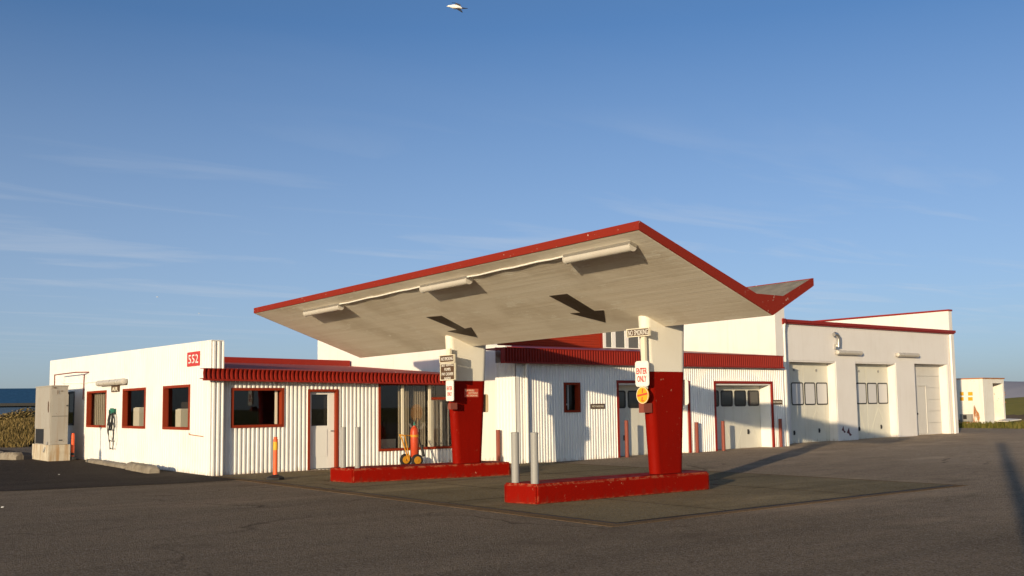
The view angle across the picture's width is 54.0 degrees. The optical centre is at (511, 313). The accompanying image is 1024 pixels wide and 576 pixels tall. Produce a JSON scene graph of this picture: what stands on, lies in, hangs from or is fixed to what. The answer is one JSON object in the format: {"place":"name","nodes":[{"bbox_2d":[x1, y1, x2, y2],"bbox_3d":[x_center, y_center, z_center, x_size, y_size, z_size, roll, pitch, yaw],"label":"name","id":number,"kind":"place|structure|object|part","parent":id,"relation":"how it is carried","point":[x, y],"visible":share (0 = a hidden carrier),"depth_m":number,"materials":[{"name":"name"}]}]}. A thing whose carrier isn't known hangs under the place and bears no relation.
{"place":"outdoors","nodes":[
{"label":"outdoors","id":0,"kind":"place"},
{"bbox_2d":[0,416,34,447],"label":"grass bank","id":1,"kind":"structure","parent":0,"point":[16,438],"depth_m":51.22,"materials":[{"name":"brown plant"}]},
{"bbox_2d":[0,410,14,420],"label":"shrub","id":2,"kind":"object","parent":1,"relation":"on","point":[5,416],"visible":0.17,"depth_m":58.54,"materials":[{"name":"green plant"}]},
{"bbox_2d":[6,406,34,420],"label":"shrub","id":3,"kind":"object","parent":1,"relation":"on","point":[20,413],"visible":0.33,"depth_m":57.11,"materials":[{"name":"green plant"}]},
{"bbox_2d":[133,407,143,425],"bbox_3d":[-12.106,3.517,33.040,0.503,0.870,0.600,3,-7,-38],"label":"storage box","id":4,"kind":"object","parent":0,"point":[138,416],"visible":0.45,"depth_m":32.75,"materials":[{"name":"beige cardboard"}]},
{"bbox_2d":[175,409,187,426],"bbox_3d":[-9.724,3.240,29.996,0.503,0.800,0.450,3,-7,-38],"label":"storage box","id":5,"kind":"object","parent":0,"point":[181,417],"visible":0.52,"depth_m":29.77,"materials":[{"name":"beige cardboard"}]},
{"bbox_2d":[447,3,467,12],"bbox_3d":[-1.280,-7.127,23.408,0.394,0.572,0.821,3,-7,-38],"label":"gull","id":6,"kind":"object","parent":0,"point":[457,6],"visible":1,"depth_m":23.37,"materials":[{"name":"white"}]},
{"bbox_2d":[0,428,1023,575],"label":"asphalt yard","id":7,"kind":"structure","parent":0,"point":[975,527],"depth_m":14.25,"materials":[{"name":"grey asphalt"}]},
{"bbox_2d":[0,451,23,459],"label":"edging log","id":8,"kind":"object","parent":7,"relation":"on","point":[11,456],"visible":0.88,"depth_m":36.70,"materials":[{"name":"concrete"}]},
{"bbox_2d":[0,449,237,490],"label":"asphalt patch","id":9,"kind":"object","parent":7,"relation":"on","point":[28,472],"visible":0.91,"depth_m":27.11,"materials":[{"name":"black asphalt"}]},
{"bbox_2d":[32,385,69,460],"bbox_3d":[-16.776,4.018,36.537,0.776,2.760,2.390,3,-7,-38],"label":"electric cabinet","id":10,"kind":"object","parent":9,"relation":"on","point":[51,421],"visible":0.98,"depth_m":35.74,"materials":[{"name":"metal"}]},
{"bbox_3d":[-16.053,3.753,35.676,0.545,1.770,0.028,3,-7,-38],"label":"door","id":11,"kind":"part","parent":10,"relation":"part of","materials":[{"name":"paint"}]},
{"bbox_2d":[70,433,75,459],"bbox_3d":[-15.716,4.751,35.947,0.240,0.938,0.234,3,-7,-38],"label":"traffic post","id":12,"kind":"object","parent":9,"relation":"on","point":[72,457],"visible":1,"depth_m":35.90,"materials":[{"name":"orange plastic"}]},
{"bbox_2d":[86,458,125,468],"bbox_3d":[-13.117,4.853,32.620,0.340,0.172,5.105,3,-6,-35],"label":"concrete parking curb","id":13,"kind":"object","parent":9,"relation":"on","point":[109,463],"visible":0.84,"depth_m":32.22,"materials":[{"name":"concrete"}]},
{"bbox_2d":[125,462,159,473],"bbox_3d":[-10.757,4.485,29.218,0.461,0.278,2.606,3,-6,-34],"label":"concrete parking curb","id":14,"kind":"object","parent":9,"relation":"on","point":[141,467],"visible":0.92,"depth_m":28.53,"materials":[{"name":"concrete"}]},
{"bbox_2d":[50,340,452,475],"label":"office building","id":15,"kind":"structure","parent":7,"relation":"on","point":[243,412],"depth_m":29.99,"materials":[{"name":"white metal"}]},
{"bbox_2d":[54,372,88,398],"bbox_3d":[-16.401,2.706,37.349,0.416,0.992,3.238,3,-7,-38],"label":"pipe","id":16,"kind":"object","parent":15,"relation":"attached to","point":[74,372],"visible":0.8,"depth_m":36.63,"materials":[{"name":"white metal"}]},
{"bbox_2d":[68,391,74,424],"bbox_3d":[-16.794,3.602,38.184,0.142,1.270,1.450,3,-7,-38],"label":"window","id":17,"kind":"structure","parent":15,"relation":"in","point":[71,394],"depth_m":38.16,"materials":[{"name":"black glass"}]},
{"bbox_2d":[86,390,106,427],"bbox_3d":[-14.573,3.358,35.370,0.172,1.280,2.357,3,-7,-38],"label":"window","id":18,"kind":"structure","parent":15,"relation":"in","point":[89,393],"depth_m":36.18,"materials":[{"name":"red wood"}]},
{"bbox_2d":[107,408,115,449],"bbox_3d":[-13.379,3.851,33.557,0.183,1.379,0.848,3,-7,-38],"label":"air hose","id":19,"kind":"object","parent":15,"relation":"attached to","point":[111,416],"visible":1,"depth_m":33.47,"materials":[{"name":"black plastic"}]},
{"bbox_2d":[95,378,127,385],"bbox_3d":[-13.461,2.313,33.748,0.239,0.210,2.921,3,-7,-38],"label":"wall lamp","id":20,"kind":"object","parent":15,"relation":"attached to","point":[121,381],"visible":1,"depth_m":33.36,"materials":[{"name":"grey metal"}]},
{"bbox_2d":[111,385,118,391],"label":"air sign","id":21,"kind":"object","parent":15,"relation":"attached to","point":[114,388],"visible":0.98,"depth_m":33.64,"materials":[{"name":"brown"}]},
{"bbox_2d":[122,387,145,428],"bbox_3d":[-12.044,3.027,32.141,0.172,1.280,2.260,3,-7,-38],"label":"window","id":22,"kind":"structure","parent":15,"relation":"in","point":[125,391],"depth_m":32.91,"materials":[{"name":"red wood"}]},
{"bbox_2d":[162,384,189,429],"bbox_3d":[-9.686,2.718,29.131,0.172,1.280,2.190,3,-7,-38],"label":"window","id":23,"kind":"structure","parent":15,"relation":"in","point":[165,407],"depth_m":29.87,"materials":[{"name":"red wood"}]},
{"bbox_2d":[187,351,199,366],"bbox_3d":[-8.925,1.271,28.151,0.021,0.401,0.948,3,-7,-38],"label":"number sign","id":24,"kind":"object","parent":15,"relation":"attached to","point":[193,358],"visible":1,"depth_m":28.12,"materials":[{"name":"red metal"}]},
{"bbox_2d":[231,388,283,427],"bbox_3d":[-7.140,2.629,28.098,1.570,1.100,0.222,3,-7,-38],"label":"window","id":25,"kind":"structure","parent":15,"relation":"in","point":[281,390],"depth_m":28.23,"materials":[{"name":"red wood"}]},
{"bbox_2d":[307,389,338,469],"bbox_3d":[-5.583,3.369,29.327,0.980,2.310,0.330,3,-7,-38],"label":"door","id":26,"kind":"structure","parent":15,"relation":"in","point":[323,404],"depth_m":29.39,"materials":[{"name":"grey"}]},
{"bbox_2d":[378,384,451,450],"bbox_3d":[-3.001,3.216,31.497,3.020,2.060,0.562,3,-7,-38],"label":"window","id":27,"kind":"structure","parent":15,"relation":"in","point":[411,397],"depth_m":31.57,"materials":[{"name":"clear glass"}]},
{"bbox_2d":[318,308,786,460],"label":"hall","id":28,"kind":"structure","parent":7,"relation":"on","point":[763,335],"depth_m":40.18,"materials":[{"name":"white paint"}]},
{"bbox_2d":[600,331,639,348],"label":"window","id":29,"kind":"structure","parent":28,"relation":"in","point":[618,339],"depth_m":42.36,"materials":[{"name":"white"}]},
{"bbox_2d":[230,462,944,521],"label":"forecourt slab","id":30,"kind":"structure","parent":7,"relation":"on","point":[722,494],"depth_m":20.28,"materials":[{"name":"concrete"}]},
{"bbox_2d":[266,437,283,479],"bbox_3d":[-5.893,3.599,25.027,0.425,1.048,0.425,-4,-6,29],"label":"traffic post","id":31,"kind":"object","parent":30,"relation":"on","point":[275,476],"visible":1,"depth_m":24.97,"materials":[{"name":"orange rubber"}]},
{"bbox_2d":[330,461,509,482],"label":"pump island","id":32,"kind":"structure","parent":30,"relation":"on","point":[376,473],"depth_m":24.38,"materials":[{"name":"red concrete"}]},
{"bbox_2d":[340,427,345,467],"bbox_3d":[-4.064,3.221,24.204,0.144,0.975,0.142,3,-7,-38],"label":"guard post","id":33,"kind":"object","parent":32,"relation":"on","point":[342,447],"visible":1,"depth_m":24.15,"materials":[{"name":"grey metal"}]},
{"bbox_2d":[355,427,360,467],"bbox_3d":[-3.682,3.193,23.958,0.144,0.975,0.142,3,-7,-38],"label":"guard post","id":34,"kind":"object","parent":32,"relation":"on","point":[357,447],"visible":0.97,"depth_m":23.90,"materials":[{"name":"grey metal"}]},
{"bbox_2d":[399,418,424,463],"bbox_3d":[-3.014,3.837,30.035,0.753,1.426,0.666,-1,-5,5],"label":"fire extinguisher","id":35,"kind":"object","parent":32,"relation":"on","point":[416,458],"visible":0.91,"depth_m":30.02,"materials":[{"name":"red metal"}]},
{"bbox_2d":[496,430,499,460],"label":"guard post","id":36,"kind":"object","parent":30,"relation":"on","point":[497,445],"visible":0.79,"depth_m":30.99,"materials":[{"name":"red metal"}]},
{"bbox_2d":[312,468,861,510],"bbox_3d":[0.689,3.932,23.744,9.440,0.016,14.950,3,-7,-38],"label":"slab joint","id":37,"kind":"object","parent":30,"relation":"on","point":[585,475],"visible":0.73,"depth_m":22.00,"materials":[{"name":"concrete"}]},
{"bbox_2d":[504,470,708,503],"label":"pump island","id":38,"kind":"structure","parent":30,"relation":"on","point":[577,489],"depth_m":18.85,"materials":[{"name":"red concrete"}]},
{"bbox_2d":[511,432,518,482],"bbox_3d":[0.059,2.628,18.357,0.153,0.915,0.150,3,-7,-38],"label":"guard post","id":39,"kind":"object","parent":38,"relation":"on","point":[515,456],"visible":1,"depth_m":18.30,"materials":[{"name":"grey metal"}]},
{"bbox_2d":[254,221,813,473],"bbox_3d":[-0.731,1.407,23.566,4.670,4.430,15.190,3,-7,-38],"label":"forecourt canopy","id":40,"kind":"object","parent":38,"relation":"on","point":[665,289],"visible":0.86,"depth_m":20.56,"materials":[{"name":"concrete"}]},
{"bbox_2d":[303,303,343,316],"bbox_3d":[-4.854,-0.087,25.825,0.188,0.195,1.940,3,-7,-38],"label":"tube light","id":41,"kind":"object","parent":40,"relation":"attached to","point":[323,309],"visible":1,"depth_m":25.67,"materials":[{"name":"silver metal"}]},
{"bbox_2d":[419,276,472,292],"bbox_3d":[-1.415,-0.613,21.356,0.188,0.193,1.755,3,-7,-38],"label":"tube light","id":42,"kind":"object","parent":40,"relation":"attached to","point":[447,283],"visible":1,"depth_m":21.21,"materials":[{"name":"silver metal"}]},
{"bbox_2d":[447,348,451,362],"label":"sign post","id":43,"kind":"object","parent":40,"relation":"attached to","point":[449,351],"visible":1,"depth_m":25.11,"materials":[{"name":"white metal"}]},
{"bbox_2d":[439,354,454,362],"bbox_3d":[-1.617,1.127,25.102,0.045,0.196,0.641,3,-7,-38],"label":"no smoking sign","id":44,"kind":"object","parent":43,"relation":"attached to","point":[446,358],"visible":1,"depth_m":25.08,"materials":[{"name":"brown"}]},
{"bbox_2d":[440,363,455,380],"bbox_3d":[-1.597,1.447,25.053,0.045,0.427,0.639,3,-7,-38],"label":"self service sign","id":45,"kind":"object","parent":43,"relation":"attached to","point":[447,371],"visible":1,"depth_m":25.03,"materials":[{"name":"brown"}]},
{"bbox_2d":[446,380,453,400],"bbox_3d":[-1.544,1.915,24.962,0.023,0.508,0.323,3,-7,-38],"label":"enter only sign","id":46,"kind":"object","parent":43,"relation":"attached to","point":[449,390],"visible":1,"depth_m":24.94,"materials":[{"name":"white metal"}]},
{"bbox_2d":[340,256,562,303],"bbox_3d":[-1.674,-0.637,21.629,0.051,0.136,8.644,3,-7,-37],"label":"conduit","id":47,"kind":"object","parent":40,"relation":"attached to","point":[467,276],"visible":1,"depth_m":20.24,"materials":[{"name":"white metal"}]},
{"bbox_2d":[448,403,457,409],"bbox_3d":[-1.430,2.354,25.155,0.207,0.235,0.519,-3,-6,21],"label":"junction box","id":48,"kind":"object","parent":40,"relation":"attached to","point":[452,406],"visible":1,"depth_m":24.98,"materials":[{"name":"red metal"}]},
{"bbox_2d":[464,389,478,396],"bbox_3d":[-1.030,2.018,25.545,0.438,0.212,0.006,3,-7,-38],"label":"warning sticker","id":49,"kind":"object","parent":40,"relation":"attached to","point":[470,392],"visible":1,"depth_m":25.54,"materials":[{"name":"red"}]},
{"bbox_2d":[483,394,487,411],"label":"blank sign","id":50,"kind":"object","parent":40,"relation":"attached to","point":[485,408],"visible":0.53,"depth_m":25.90,"materials":[{"name":"beige metal"}]},
{"bbox_2d":[562,241,636,263],"bbox_3d":[1.512,-1.056,17.565,0.188,0.193,1.720,3,-7,-38],"label":"tube light","id":51,"kind":"object","parent":40,"relation":"attached to","point":[607,250],"visible":1,"depth_m":17.43,"materials":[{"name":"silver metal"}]},
{"bbox_2d":[641,336,647,388],"bbox_3d":[2.636,0.914,20.013,0.060,1.170,0.100,3,-7,-38],"label":"sign post","id":52,"kind":"object","parent":40,"relation":"attached to","point":[643,348],"visible":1,"depth_m":20.00,"materials":[{"name":"white metal"}]},
{"bbox_2d":[626,327,650,337],"bbox_3d":[2.528,0.377,20.102,0.045,0.169,0.636,3,-7,-38],"label":"no smoking sign","id":53,"kind":"object","parent":52,"relation":"attached to","point":[639,332],"visible":1,"depth_m":20.08,"materials":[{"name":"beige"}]},
{"bbox_2d":[635,361,648,386],"bbox_3d":[2.587,1.196,19.979,0.023,0.509,0.364,3,-7,-38],"label":"enter only sign","id":54,"kind":"object","parent":52,"relation":"attached to","point":[641,373],"visible":1,"depth_m":19.97,"materials":[{"name":"white metal"}]},
{"bbox_2d":[636,387,648,403],"bbox_3d":[2.593,1.619,19.940,0.022,0.342,0.332,3,-7,-38],"label":"round sign","id":55,"kind":"object","parent":52,"relation":"attached to","point":[642,394],"visible":1,"depth_m":19.93,"materials":[{"name":"yellow metal"}]},
{"bbox_2d":[639,403,651,412],"bbox_3d":[2.724,1.884,20.088,0.420,0.190,0.175,3,-7,-38],"label":"junction box","id":56,"kind":"object","parent":40,"relation":"attached to","point":[645,408],"visible":1,"depth_m":19.96,"materials":[{"name":"red metal"}]},
{"bbox_2d":[683,380,688,404],"bbox_3d":[3.531,1.636,20.847,0.020,0.520,0.340,3,-7,-38],"label":"blank sign","id":57,"kind":"object","parent":40,"relation":"attached to","point":[685,393],"visible":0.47,"depth_m":20.75,"materials":[{"name":"white metal"}]},
{"bbox_2d":[530,432,538,483],"bbox_3d":[0.404,2.594,18.045,0.153,0.915,0.150,3,-7,-38],"label":"guard post","id":58,"kind":"object","parent":38,"relation":"on","point":[534,456],"visible":1,"depth_m":17.99,"materials":[{"name":"grey metal"}]},
{"bbox_2d":[223,476,952,523],"bbox_3d":[0.655,3.946,23.783,9.605,0.016,15.245,3,-7,-38],"label":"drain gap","id":59,"kind":"object","parent":7,"relation":"on","point":[587,519],"visible":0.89,"depth_m":17.69,"materials":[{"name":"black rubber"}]},
{"bbox_2d":[215,462,968,526],"bbox_3d":[0.693,3.938,23.683,10.110,0.013,15.450,3,-7,-38],"label":"drain strip","id":60,"kind":"object","parent":7,"relation":"on","point":[530,514],"visible":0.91,"depth_m":17.91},
{"bbox_2d":[624,420,628,456],"bbox_3d":[3.787,4.132,33.152,0.130,1.210,0.128,3,-7,-38],"label":"guard post","id":61,"kind":"object","parent":7,"relation":"on","point":[626,438],"visible":1,"depth_m":33.10,"materials":[{"name":"red metal"}]},
{"bbox_2d":[486,344,789,463],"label":"workshop building","id":62,"kind":"structure","parent":7,"relation":"on","point":[550,395],"depth_m":33.07,"materials":[{"name":"white metal"}]},
{"bbox_2d":[563,382,580,412],"bbox_3d":[1.869,2.678,32.098,0.690,0.950,0.212,3,-7,-38],"label":"window","id":63,"kind":"structure","parent":62,"relation":"in","point":[576,384],"depth_m":32.19,"materials":[{"name":"red wood"}]},
{"bbox_2d":[591,404,604,408],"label":"no parking sign","id":64,"kind":"object","parent":62,"relation":"attached to","point":[597,406],"visible":1,"depth_m":32.66,"materials":[{"name":"brown metal"}]},
{"bbox_2d":[619,385,647,455],"bbox_3d":[4.548,3.688,34.686,3.300,2.420,0.160,3,-7,-38],"label":"garage door","id":65,"kind":"structure","parent":62,"relation":"in","point":[628,402],"depth_m":34.32,"materials":[{"name":"white metal"}]},
{"bbox_2d":[716,386,760,449],"bbox_3d":[8.290,3.904,37.595,3.110,2.420,0.160,3,-7,-38],"label":"garage door","id":66,"kind":"structure","parent":62,"relation":"in","point":[738,406],"depth_m":37.76,"materials":[{"name":"white metal"}]},
{"bbox_2d":[773,400,781,404],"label":"no parking sign","id":67,"kind":"object","parent":62,"relation":"attached to","point":[777,401],"visible":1,"depth_m":38.36,"materials":[{"name":"brown"}]},
{"bbox_2d":[695,422,698,452],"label":"guard post","id":68,"kind":"object","parent":7,"relation":"on","point":[696,438],"visible":1,"depth_m":35.20,"materials":[{"name":"red metal"}]},
{"bbox_2d":[721,421,725,450],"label":"guard post","id":69,"kind":"object","parent":7,"relation":"on","point":[723,434],"visible":1,"depth_m":36.06,"materials":[{"name":"red metal"}]},
{"bbox_2d":[778,419,782,446],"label":"guard post","id":70,"kind":"object","parent":7,"relation":"on","point":[780,433],"visible":1,"depth_m":38.08,"materials":[{"name":"red metal"}]},
{"bbox_2d":[782,309,958,443],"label":"garage building","id":71,"kind":"structure","parent":7,"relation":"on","point":[878,388],"depth_m":44.59,"materials":[{"name":"white paint"}]},
{"bbox_2d":[789,362,829,442],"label":"garage door","id":72,"kind":"structure","parent":71,"relation":"in","point":[808,386],"depth_m":41.80,"materials":[{"name":"white metal"}]},
{"bbox_2d":[832,332,840,348],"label":"vent pipe","id":73,"kind":"object","parent":71,"relation":"attached to","point":[838,344],"visible":1,"depth_m":42.39,"materials":[{"name":"silver metal"}]},
{"bbox_2d":[835,350,862,355],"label":"wall lamp","id":74,"kind":"object","parent":71,"relation":"attached to","point":[843,352],"visible":1,"depth_m":42.75,"materials":[{"name":"grey metal"}]},
{"bbox_2d":[855,364,889,438],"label":"garage door","id":75,"kind":"structure","parent":71,"relation":"in","point":[871,386],"depth_m":44.65,"materials":[{"name":"white metal"}]},
{"bbox_2d":[895,352,919,356],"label":"wall lamp","id":76,"kind":"object","parent":71,"relation":"attached to","point":[898,354],"visible":1,"depth_m":45.58,"materials":[{"name":"grey metal"}]},
{"bbox_2d":[914,364,941,434],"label":"sectional door","id":77,"kind":"structure","parent":71,"relation":"in","point":[927,383],"depth_m":47.48,"materials":[{"name":"white metal"}]},
{"bbox_2d":[0,0,1023,388],"label":"sky","id":78,"kind":"structure","parent":0,"point":[172,171],"materials":[{"name":"blue"}]},
{"bbox_2d":[1004,381,1023,397],"bbox_3d":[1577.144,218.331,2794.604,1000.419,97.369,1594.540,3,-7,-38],"label":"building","id":79,"kind":"structure","parent":0,"point":[1013,389],"depth_m":2691.93,"materials":[{"name":"grey"}]},
{"bbox_2d":[1005,397,1023,414],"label":"grass hill","id":80,"kind":"structure","parent":0,"point":[1015,406],"depth_m":101.66,"materials":[{"name":"green plant"}]},
{"bbox_3d":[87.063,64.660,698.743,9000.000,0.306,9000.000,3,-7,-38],"label":"ground","id":81,"kind":"structure","parent":0,"visible":0},
{"bbox_2d":[0,388,35,415],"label":"blue shed","id":82,"kind":"structure","parent":81,"relation":"on","point":[14,399],"depth_m":107.72,"materials":[{"name":"metal"}]},
{"bbox_2d":[956,378,1020,423],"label":"storage container","id":83,"kind":"object","parent":81,"relation":"on","point":[981,400],"visible":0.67,"depth_m":59.09,"materials":[{"name":"metal"}]},
{"bbox_2d":[958,419,1023,428],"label":"grass","id":84,"kind":"structure","parent":81,"relation":"on","point":[1010,424],"depth_m":55.21,"materials":[{"name":"green plant"}]},
{"bbox_2d":[996,419,1020,421],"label":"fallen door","id":85,"kind":"structure","parent":81,"relation":"on","point":[1006,420],"depth_m":58.96,"materials":[{"name":"paint"}]},
{"bbox_2d":[1004,414,1023,423],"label":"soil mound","id":86,"kind":"object","parent":81,"relation":"on","point":[1013,416],"visible":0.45,"depth_m":64.09,"materials":[{"name":"brown soil"}]}
]}

